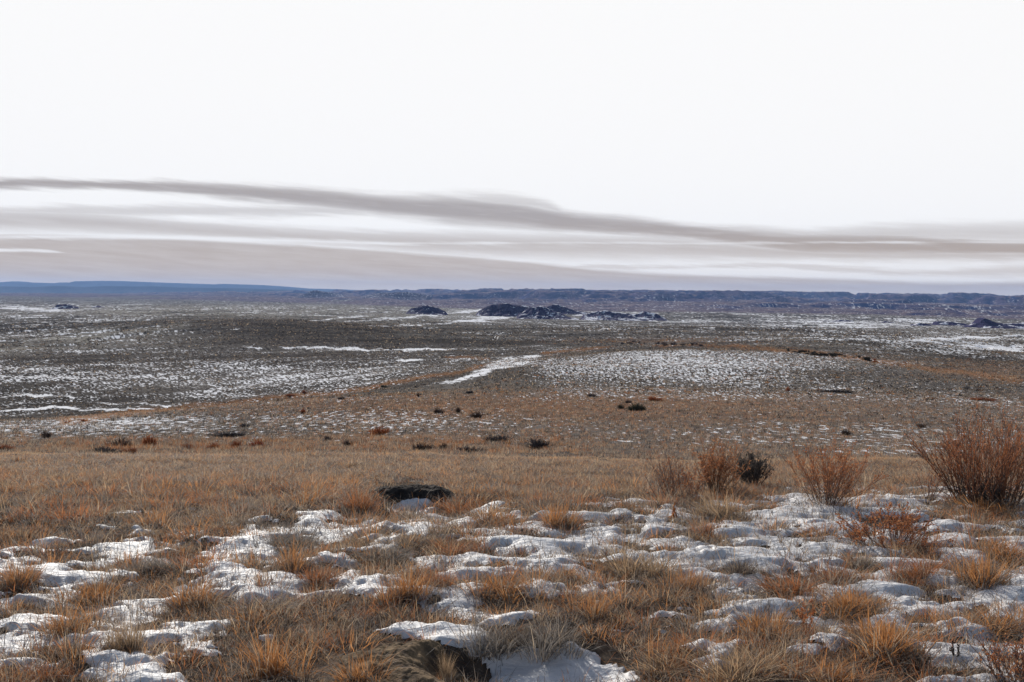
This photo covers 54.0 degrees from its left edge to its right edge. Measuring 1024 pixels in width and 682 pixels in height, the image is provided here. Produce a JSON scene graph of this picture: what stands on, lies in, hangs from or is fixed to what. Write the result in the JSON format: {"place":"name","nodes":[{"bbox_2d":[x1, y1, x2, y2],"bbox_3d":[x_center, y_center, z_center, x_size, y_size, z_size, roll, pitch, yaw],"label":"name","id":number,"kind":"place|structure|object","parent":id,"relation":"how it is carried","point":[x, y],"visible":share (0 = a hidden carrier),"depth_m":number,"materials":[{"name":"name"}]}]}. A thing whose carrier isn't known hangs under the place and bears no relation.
{"place":"outdoors","nodes":[
{"label":"outdoors","id":0,"kind":"place"},
{"bbox_2d":[0,288,1023,681],"bbox_3d":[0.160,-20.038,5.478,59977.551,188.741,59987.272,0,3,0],"label":"ground","id":1,"kind":"structure","parent":0,"point":[824,310],"depth_m":306.86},
{"bbox_2d":[0,550,55,591],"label":"grass tussock","id":2,"kind":"object","parent":1,"relation":"on","point":[17,576],"depth_m":5.46,"materials":[{"name":"brown plant"}]},
{"bbox_2d":[40,431,53,437],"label":"bush","id":3,"kind":"object","parent":1,"relation":"on","point":[47,434],"visible":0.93,"depth_m":57.12,"materials":[{"name":"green plant"}]},
{"bbox_2d":[14,653,89,681],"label":"grass tussock","id":4,"kind":"object","parent":1,"relation":"on","point":[50,679],"depth_m":4.19,"materials":[{"name":"beige plant"}]},
{"bbox_2d":[51,304,78,308],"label":"butte","id":5,"kind":"object","parent":1,"relation":"on","point":[64,306],"visible":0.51,"depth_m":2583.56,"materials":[{"name":"stone"}]},
{"bbox_2d":[90,445,122,453],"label":"bush","id":6,"kind":"object","parent":1,"relation":"on","point":[103,449],"visible":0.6,"depth_m":38.38,"materials":[{"name":"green plant"}]},
{"bbox_2d":[87,596,153,652],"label":"grass tussock","id":7,"kind":"object","parent":1,"relation":"on","point":[129,639],"depth_m":4.48,"materials":[{"name":"brown plant"}]},
{"bbox_2d":[105,437,138,446],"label":"bush","id":8,"kind":"object","parent":1,"relation":"on","point":[124,442],"visible":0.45,"depth_m":44.22,"materials":[{"name":"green plant"}]},
{"bbox_2d":[121,447,137,452],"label":"bush","id":9,"kind":"object","parent":1,"relation":"on","point":[134,448],"visible":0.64,"depth_m":39.32,"materials":[{"name":"brown plant"}]},
{"bbox_2d":[140,434,158,445],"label":"bush","id":10,"kind":"object","parent":1,"relation":"on","point":[151,441],"visible":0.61,"depth_m":47.60,"materials":[{"name":"brown plant"}]},
{"bbox_2d":[123,551,186,576],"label":"grass tussock","id":11,"kind":"object","parent":1,"relation":"on","point":[152,566],"depth_m":5.75,"materials":[{"name":"brown plant"}]},
{"bbox_2d":[0,286,329,292],"bbox_3d":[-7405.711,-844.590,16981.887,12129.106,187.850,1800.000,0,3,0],"label":"mesa","id":12,"kind":"structure","parent":1,"relation":"on","point":[96,289],"depth_m":16645.16,"materials":[{"name":"stone"}]},
{"bbox_2d":[0,281,353,290],"bbox_3d":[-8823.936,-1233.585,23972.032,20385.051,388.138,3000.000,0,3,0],"label":"mesa","id":13,"kind":"structure","parent":1,"relation":"on","point":[81,284],"depth_m":23487.62,"materials":[{"name":"grey stone"}]},
{"bbox_2d":[136,563,244,610],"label":"grass tussock","id":14,"kind":"object","parent":1,"relation":"on","point":[182,599],"depth_m":5.17,"materials":[{"name":"brown plant"}]},
{"bbox_2d":[203,442,218,448],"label":"bush","id":15,"kind":"object","parent":1,"relation":"on","point":[210,446],"visible":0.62,"depth_m":44.53,"materials":[{"name":"brown plant"}]},
{"bbox_2d":[203,431,252,436],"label":"dirt mound","id":16,"kind":"object","parent":1,"relation":"on","point":[233,434],"visible":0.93,"depth_m":58.67,"materials":[{"name":"brown soil"}]},
{"bbox_2d":[230,438,243,447],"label":"bush","id":17,"kind":"object","parent":1,"relation":"on","point":[235,443],"visible":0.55,"depth_m":46.74,"materials":[{"name":"brown plant"}]},
{"bbox_2d":[248,438,264,447],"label":"bush","id":18,"kind":"object","parent":1,"relation":"on","point":[257,442],"visible":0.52,"depth_m":47.03,"materials":[{"name":"brown plant"}]},
{"bbox_2d":[211,593,308,618],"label":"grass tussock","id":19,"kind":"object","parent":1,"relation":"on","point":[278,604],"depth_m":5.02,"materials":[{"name":"brown plant"}]},
{"bbox_2d":[220,622,341,681],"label":"grass tussock","id":20,"kind":"object","parent":1,"relation":"on","point":[279,664],"depth_m":4.25,"materials":[{"name":"brown plant"}]},
{"bbox_2d":[261,533,325,573],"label":"grass tussock","id":21,"kind":"object","parent":1,"relation":"on","point":[293,560],"depth_m":5.83,"materials":[{"name":"brown plant"}]},
{"bbox_2d":[299,290,353,297],"bbox_3d":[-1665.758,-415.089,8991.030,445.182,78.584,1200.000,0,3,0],"label":"butte","id":22,"kind":"object","parent":1,"relation":"on","point":[316,294],"visible":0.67,"depth_m":8810.43,"materials":[{"name":"stone"}]},
{"bbox_2d":[343,440,354,445],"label":"bush","id":23,"kind":"object","parent":1,"relation":"on","point":[346,442],"visible":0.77,"depth_m":47.51,"materials":[{"name":"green plant"}]},
{"bbox_2d":[325,482,388,513],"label":"grass tussock","id":24,"kind":"object","parent":1,"relation":"on","point":[370,503],"depth_m":7.57,"materials":[{"name":"brown plant"}]},
{"bbox_2d":[316,639,408,681],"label":"grass tussock","id":25,"kind":"object","parent":1,"relation":"on","point":[354,674],"depth_m":4.13,"materials":[{"name":"beige plant"}]},
{"bbox_2d":[367,425,391,434],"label":"bush","id":26,"kind":"object","parent":1,"relation":"on","point":[377,431],"visible":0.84,"depth_m":58.97,"materials":[{"name":"brown plant"}]},
{"bbox_2d":[346,538,417,565],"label":"grass tussock","id":27,"kind":"object","parent":1,"relation":"on","point":[382,555],"depth_m":6.08,"materials":[{"name":"brown plant"}]},
{"bbox_2d":[358,292,432,299],"bbox_3d":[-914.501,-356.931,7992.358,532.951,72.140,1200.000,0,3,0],"label":"butte","id":28,"kind":"object","parent":1,"relation":"on","point":[405,295],"visible":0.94,"depth_m":7780.61,"materials":[{"name":"stone"}]},
{"bbox_2d":[329,639,464,681],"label":"rock","id":29,"kind":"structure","parent":1,"relation":"on","point":[418,659],"depth_m":4.34,"materials":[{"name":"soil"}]},
{"bbox_2d":[429,650,459,681],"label":"grass tussock","id":30,"kind":"object","parent":29,"relation":"on","point":[448,671],"depth_m":4.42,"materials":[{"name":"beige plant"}]},
{"bbox_2d":[358,558,446,604],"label":"grass tussock","id":31,"kind":"object","parent":1,"relation":"on","point":[402,591],"depth_m":5.28,"materials":[{"name":"brown plant"}]},
{"bbox_2d":[369,484,455,503],"bbox_3d":[-0.836,1.277,8.297,0.870,0.204,0.660,0,3,0],"label":"dirt mound","id":32,"kind":"object","parent":1,"relation":"on","point":[403,491],"visible":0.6,"depth_m":8.15,"materials":[{"name":"black soil"}]},
{"bbox_2d":[411,442,437,449],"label":"bush","id":33,"kind":"object","parent":1,"relation":"on","point":[419,446],"visible":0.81,"depth_m":44.64,"materials":[{"name":"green plant"}]},
{"bbox_2d":[406,305,447,314],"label":"butte","id":34,"kind":"object","parent":1,"relation":"on","point":[426,309],"visible":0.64,"depth_m":2472.50,"materials":[{"name":"stone"}]},
{"bbox_2d":[433,407,444,412],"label":"bush","id":35,"kind":"object","parent":1,"relation":"on","point":[437,410],"visible":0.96,"depth_m":85.00,"materials":[{"name":"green plant"}]},
{"bbox_2d":[439,443,447,448],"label":"bush","id":36,"kind":"object","parent":1,"relation":"on","point":[444,445],"visible":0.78,"depth_m":45.77,"materials":[{"name":"brown plant"}]},
{"bbox_2d":[423,536,505,556],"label":"grass tussock","id":37,"kind":"object","parent":1,"relation":"on","point":[475,549],"depth_m":6.27,"materials":[{"name":"brown plant"}]},
{"bbox_2d":[458,446,483,451],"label":"bush","id":38,"kind":"object","parent":1,"relation":"on","point":[467,448],"visible":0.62,"depth_m":43.23,"materials":[{"name":"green plant"}]},
{"bbox_2d":[469,411,482,417],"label":"bush","id":39,"kind":"object","parent":1,"relation":"on","point":[476,415],"visible":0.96,"depth_m":79.03,"materials":[{"name":"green plant"}]},
{"bbox_2d":[434,603,528,662],"bbox_3d":[-0.108,1.317,4.641,0.526,0.240,0.509,-1,3,-26],"label":"grass tussock","id":40,"kind":"object","parent":1,"relation":"on","point":[495,650],"depth_m":4.60,"materials":[{"name":"beige plant"}]},
{"bbox_2d":[480,434,515,442],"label":"bush","id":41,"kind":"object","parent":1,"relation":"on","point":[500,438],"visible":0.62,"depth_m":50.81,"materials":[{"name":"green plant"}]},
{"bbox_2d":[476,303,529,316],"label":"butte","id":42,"kind":"object","parent":1,"relation":"on","point":[506,310],"visible":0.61,"depth_m":2559.46,"materials":[{"name":"stone"}]},
{"bbox_2d":[444,552,577,603],"bbox_3d":[0.011,1.246,5.406,0.852,0.229,0.713,1,3,9],"label":"grass tussock","id":43,"kind":"object","parent":1,"relation":"on","point":[499,584],"depth_m":5.36,"materials":[{"name":"brown plant"}]},
{"bbox_2d":[0,448,1023,681],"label":"grass","id":44,"kind":"structure","parent":1,"relation":"on","point":[103,478],"depth_m":6.42,"materials":[{"name":"brown plant"}]},
{"bbox_2d":[0,484,1023,681],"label":"snow","id":45,"kind":"structure","parent":1,"relation":"on","point":[532,671],"depth_m":5.58,"materials":[{"name":"white snow"}]},
{"bbox_2d":[14,592,138,639],"bbox_3d":[-2.071,1.269,4.784,0.601,0.216,0.503,-1,3,-37],"label":"grass tussock","id":46,"kind":"object","parent":45,"relation":"on","point":[73,622],"depth_m":4.73,"materials":[{"name":"brown plant"}]},
{"bbox_2d":[27,567,135,607],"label":"grass tussock","id":47,"kind":"object","parent":45,"relation":"on","point":[101,588],"depth_m":5.28,"materials":[{"name":"brown plant"}]},
{"bbox_2d":[247,525,332,553],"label":"grass tussock","id":48,"kind":"object","parent":45,"relation":"on","point":[293,536],"depth_m":6.41,"materials":[{"name":"brown plant"}]},
{"bbox_2d":[284,561,352,587],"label":"grass tussock","id":49,"kind":"object","parent":45,"relation":"on","point":[320,575],"depth_m":5.59,"materials":[{"name":"brown plant"}]},
{"bbox_2d":[413,557,473,587],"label":"grass tussock","id":50,"kind":"object","parent":45,"relation":"on","point":[446,579],"depth_m":5.49,"materials":[{"name":"brown plant"}]},
{"bbox_2d":[407,485,480,517],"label":"grass tussock","id":51,"kind":"object","parent":45,"relation":"on","point":[451,509],"depth_m":7.83,"materials":[{"name":"brown plant"}]},
{"bbox_2d":[446,494,559,531],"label":"grass tussock","id":52,"kind":"object","parent":45,"relation":"on","point":[494,518],"depth_m":7.10,"materials":[{"name":"brown plant"}]},
{"bbox_2d":[599,513,640,524],"bbox_3d":[0.764,1.320,7.133,0.371,0.185,0.403,3,3,41],"label":"dead brush","id":53,"kind":"object","parent":45,"relation":"on","point":[623,519],"visible":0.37,"depth_m":7.14,"materials":[{"name":"brown plant"}]},
{"bbox_2d":[677,478,777,521],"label":"grass tussock","id":54,"kind":"object","parent":45,"relation":"on","point":[713,507],"depth_m":7.26,"materials":[{"name":"brown plant"}]},
{"bbox_2d":[705,555,771,576],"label":"grass tussock","id":55,"kind":"object","parent":45,"relation":"on","point":[746,567],"depth_m":5.85,"materials":[{"name":"brown plant"}]},
{"bbox_2d":[733,564,839,598],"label":"grass tussock","id":56,"kind":"object","parent":45,"relation":"on","point":[780,584],"depth_m":5.45,"materials":[{"name":"brown plant"}]},
{"bbox_2d":[775,430,889,506],"bbox_3d":[2.446,1.030,7.684,0.825,0.643,0.767,2,3,36],"label":"shrub","id":57,"kind":"object","parent":45,"relation":"on","point":[830,469],"visible":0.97,"depth_m":7.73,"materials":[{"name":"brown plant"}]},
{"bbox_2d":[786,554,884,586],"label":"grass tussock","id":58,"kind":"object","parent":45,"relation":"on","point":[834,573],"depth_m":5.71,"materials":[{"name":"brown plant"}]},
{"bbox_2d":[835,500,956,548],"bbox_3d":[2.504,1.202,6.571,0.774,0.314,0.690,2,3,27],"label":"shrub","id":59,"kind":"object","parent":45,"relation":"on","point":[905,523],"visible":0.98,"depth_m":6.54,"materials":[{"name":"brown plant"}]},
{"bbox_2d":[873,548,958,587],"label":"grass tussock","id":60,"kind":"object","parent":45,"relation":"on","point":[928,571],"depth_m":5.72,"materials":[{"name":"brown plant"}]},
{"bbox_2d":[932,534,1023,592],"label":"grass tussock","id":61,"kind":"object","parent":45,"relation":"on","point":[982,572],"depth_m":5.59,"materials":[{"name":"brown plant"}]},
{"bbox_2d":[957,523,1023,563],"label":"grass tussock","id":62,"kind":"object","parent":45,"relation":"on","point":[997,547],"depth_m":6.26,"materials":[{"name":"brown plant"}]},
{"bbox_2d":[959,626,1023,681],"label":"shrub","id":63,"kind":"object","parent":45,"relation":"on","point":[992,656],"visible":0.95,"depth_m":4.15,"materials":[{"name":"brown plant"}]},
{"bbox_2d":[0,348,1023,459],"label":"grass","id":64,"kind":"structure","parent":1,"relation":"on","point":[64,444],"depth_m":70.21,"materials":[{"name":"brown plant"}]},
{"bbox_2d":[0,444,15,449],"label":"bush","id":65,"kind":"object","parent":64,"relation":"on","point":[6,446],"visible":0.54,"depth_m":41.23,"materials":[{"name":"brown plant"}]},
{"bbox_2d":[0,305,1023,418],"bbox_3d":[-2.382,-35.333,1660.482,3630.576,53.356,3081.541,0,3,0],"label":"brush","id":66,"kind":"object","parent":1,"relation":"on","point":[775,334],"visible":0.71,"depth_m":449.44,"materials":[{"name":"brown plant"}]},
{"bbox_2d":[488,619,540,654],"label":"grass tussock","id":67,"kind":"object","parent":1,"relation":"on","point":[515,642],"depth_m":4.68,"materials":[{"name":"plant"}]},
{"bbox_2d":[524,436,552,448],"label":"bush","id":68,"kind":"object","parent":1,"relation":"on","point":[538,443],"visible":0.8,"depth_m":46.33,"materials":[{"name":"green plant"}]},
{"bbox_2d":[516,306,579,319],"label":"butte","id":69,"kind":"object","parent":1,"relation":"on","point":[540,312],"visible":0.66,"depth_m":2360.91,"materials":[{"name":"stone"}]},
{"bbox_2d":[508,596,603,664],"bbox_3d":[0.172,1.316,4.625,0.582,0.246,0.602,0,3,-14],"label":"grass tussock","id":70,"kind":"object","parent":1,"relation":"on","point":[555,643],"depth_m":4.61,"materials":[{"name":"beige plant"}]},
{"bbox_2d":[529,491,599,529],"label":"grass tussock","id":71,"kind":"object","parent":1,"relation":"on","point":[570,519],"depth_m":6.98,"materials":[{"name":"brown plant"}]},
{"bbox_2d":[546,304,587,314],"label":"butte","id":72,"kind":"object","parent":1,"relation":"on","point":[560,309],"visible":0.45,"depth_m":2869.01,"materials":[{"name":"stone"}]},
{"bbox_2d":[563,599,576,619],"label":"seed stalk","id":73,"kind":"object","parent":1,"relation":"on","point":[571,607],"visible":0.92,"depth_m":4.91,"materials":[{"name":"brown plant"}]},
{"bbox_2d":[540,582,623,623],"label":"grass tussock","id":74,"kind":"object","parent":1,"relation":"on","point":[588,607],"depth_m":5.04,"materials":[{"name":"brown plant"}]},
{"bbox_2d":[580,310,667,320],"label":"butte","id":75,"kind":"object","parent":1,"relation":"on","point":[620,316],"visible":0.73,"depth_m":2361.73,"materials":[{"name":"stone"}]},
{"bbox_2d":[623,402,646,410],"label":"bush","id":76,"kind":"object","parent":1,"relation":"on","point":[638,406],"visible":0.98,"depth_m":91.56,"materials":[{"name":"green plant"}]},
{"bbox_2d":[587,535,714,584],"bbox_3d":[0.785,1.238,5.736,0.814,0.266,0.764,1,3,9],"label":"grass tussock","id":77,"kind":"object","parent":1,"relation":"on","point":[651,567],"depth_m":5.81,"materials":[{"name":"brown plant"}]},
{"bbox_2d":[644,396,664,400],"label":"bush","id":78,"kind":"object","parent":1,"relation":"on","point":[651,398],"visible":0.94,"depth_m":108.75,"materials":[{"name":"brown plant"}]},
{"bbox_2d":[617,636,705,681],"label":"grass tussock","id":79,"kind":"object","parent":1,"relation":"on","point":[656,659],"depth_m":4.33,"materials":[{"name":"beige plant"}]},
{"bbox_2d":[644,448,691,498],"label":"shrub","id":80,"kind":"object","parent":1,"relation":"on","point":[668,481],"visible":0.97,"depth_m":8.15,"materials":[{"name":"brown plant"}]},
{"bbox_2d":[668,503,676,519],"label":"stalk","id":81,"kind":"object","parent":1,"relation":"on","point":[673,512],"visible":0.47,"depth_m":7.25,"materials":[{"name":"brown plant"}]},
{"bbox_2d":[643,550,723,595],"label":"grass tussock","id":82,"kind":"object","parent":1,"relation":"on","point":[689,580],"depth_m":5.45,"materials":[{"name":"brown plant"}]},
{"bbox_2d":[669,459,708,495],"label":"shrub","id":83,"kind":"object","parent":1,"relation":"on","point":[700,480],"visible":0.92,"depth_m":8.10,"materials":[{"name":"brown plant"}]},
{"bbox_2d":[689,435,751,495],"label":"shrub","id":84,"kind":"object","parent":1,"relation":"on","point":[711,464],"visible":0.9,"depth_m":8.41,"materials":[{"name":"brown plant"}]},
{"bbox_2d":[714,306,744,308],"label":"butte","id":85,"kind":"object","parent":1,"relation":"on","point":[733,307],"visible":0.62,"depth_m":5122.40,"materials":[{"name":"stone"}]},
{"bbox_2d":[723,445,774,485],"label":"sagebrush","id":86,"kind":"object","parent":1,"relation":"on","point":[755,470],"visible":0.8,"depth_m":9.01,"materials":[{"name":"plant"}]},
{"bbox_2d":[660,631,852,681],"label":"grass tussock","id":87,"kind":"object","parent":1,"relation":"on","point":[745,661],"depth_m":4.20,"materials":[{"name":"beige plant"}]},
{"bbox_2d":[720,598,807,641],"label":"grass tussock","id":88,"kind":"object","parent":1,"relation":"on","point":[780,621],"depth_m":4.74,"materials":[{"name":"brown plant"}]},
{"bbox_2d":[795,598,826,638],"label":"seed stalk","id":89,"kind":"object","parent":1,"relation":"on","point":[813,611],"visible":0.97,"depth_m":4.62,"materials":[{"name":"brown plant"}]},
{"bbox_2d":[816,388,854,392],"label":"bush","id":90,"kind":"object","parent":1,"relation":"on","point":[835,390],"visible":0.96,"depth_m":132.30,"materials":[{"name":"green plant"}]},
{"bbox_2d":[759,639,916,681],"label":"grass tussock","id":91,"kind":"object","parent":1,"relation":"on","point":[833,663],"depth_m":4.21,"materials":[{"name":"beige plant"}]},
{"bbox_2d":[834,320,854,321],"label":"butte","id":92,"kind":"object","parent":1,"relation":"on","point":[843,321],"visible":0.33,"depth_m":2485.37,"materials":[{"name":"stone"}]},
{"bbox_2d":[842,429,852,434],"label":"bush","id":93,"kind":"object","parent":1,"relation":"on","point":[846,432],"visible":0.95,"depth_m":62.09,"materials":[{"name":"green plant"}]},
{"bbox_2d":[805,578,912,623],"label":"grass tussock","id":94,"kind":"object","parent":1,"relation":"on","point":[850,598],"depth_m":5.12,"materials":[{"name":"brown plant"}]},
{"bbox_2d":[842,548,890,571],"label":"grass tussock","id":95,"kind":"object","parent":1,"relation":"on","point":[863,560],"depth_m":5.97,"materials":[{"name":"beige plant"}]},
{"bbox_2d":[810,600,971,665],"bbox_3d":[1.717,1.289,4.559,0.771,0.238,0.824,0,3,-4],"label":"grass tussock","id":96,"kind":"object","parent":1,"relation":"on","point":[896,638],"depth_m":4.50,"materials":[{"name":"brown plant"}]},
{"bbox_2d":[911,323,930,325],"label":"butte","id":97,"kind":"object","parent":1,"relation":"on","point":[919,324],"visible":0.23,"depth_m":1990.12,"materials":[{"name":"stone"}]},
{"bbox_2d":[917,462,955,500],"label":"shrub","id":98,"kind":"object","parent":1,"relation":"on","point":[938,481],"visible":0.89,"depth_m":8.07,"materials":[{"name":"brown plant"}]},
{"bbox_2d":[929,321,966,325],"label":"butte","id":99,"kind":"object","parent":1,"relation":"on","point":[946,323],"visible":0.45,"depth_m":2285.14,"materials":[{"name":"stone"}]},
{"bbox_2d":[949,640,962,656],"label":"dead weed","id":100,"kind":"object","parent":1,"relation":"on","point":[952,649],"visible":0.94,"depth_m":4.44,"materials":[{"name":"black plant"}]},
{"bbox_2d":[899,593,1023,639],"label":"grass tussock","id":101,"kind":"object","parent":1,"relation":"on","point":[1014,627],"depth_m":4.89,"materials":[{"name":"brown plant"}]},
{"bbox_2d":[903,399,1023,508],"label":"shrub","id":102,"kind":"object","parent":1,"relation":"on","point":[1008,460],"visible":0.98,"depth_m":7.84,"materials":[{"name":"brown plant"}]},
{"bbox_2d":[921,492,1023,516],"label":"grass tussock","id":103,"kind":"object","parent":1,"relation":"on","point":[966,506],"depth_m":7.57,"materials":[{"name":"brown plant"}]},
{"bbox_2d":[969,396,997,400],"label":"bush","id":104,"kind":"object","parent":1,"relation":"on","point":[982,399],"visible":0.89,"depth_m":120.43,"materials":[{"name":"brown plant"}]},
{"bbox_2d":[962,317,1023,328],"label":"butte","id":105,"kind":"object","parent":1,"relation":"on","point":[981,322],"visible":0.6,"depth_m":1977.65,"materials":[{"name":"stone"}]},
{"bbox_2d":[0,0,1023,295],"label":"sky","id":106,"kind":"structure","parent":0,"point":[852,146],"materials":[{"name":"white"}]}
]}

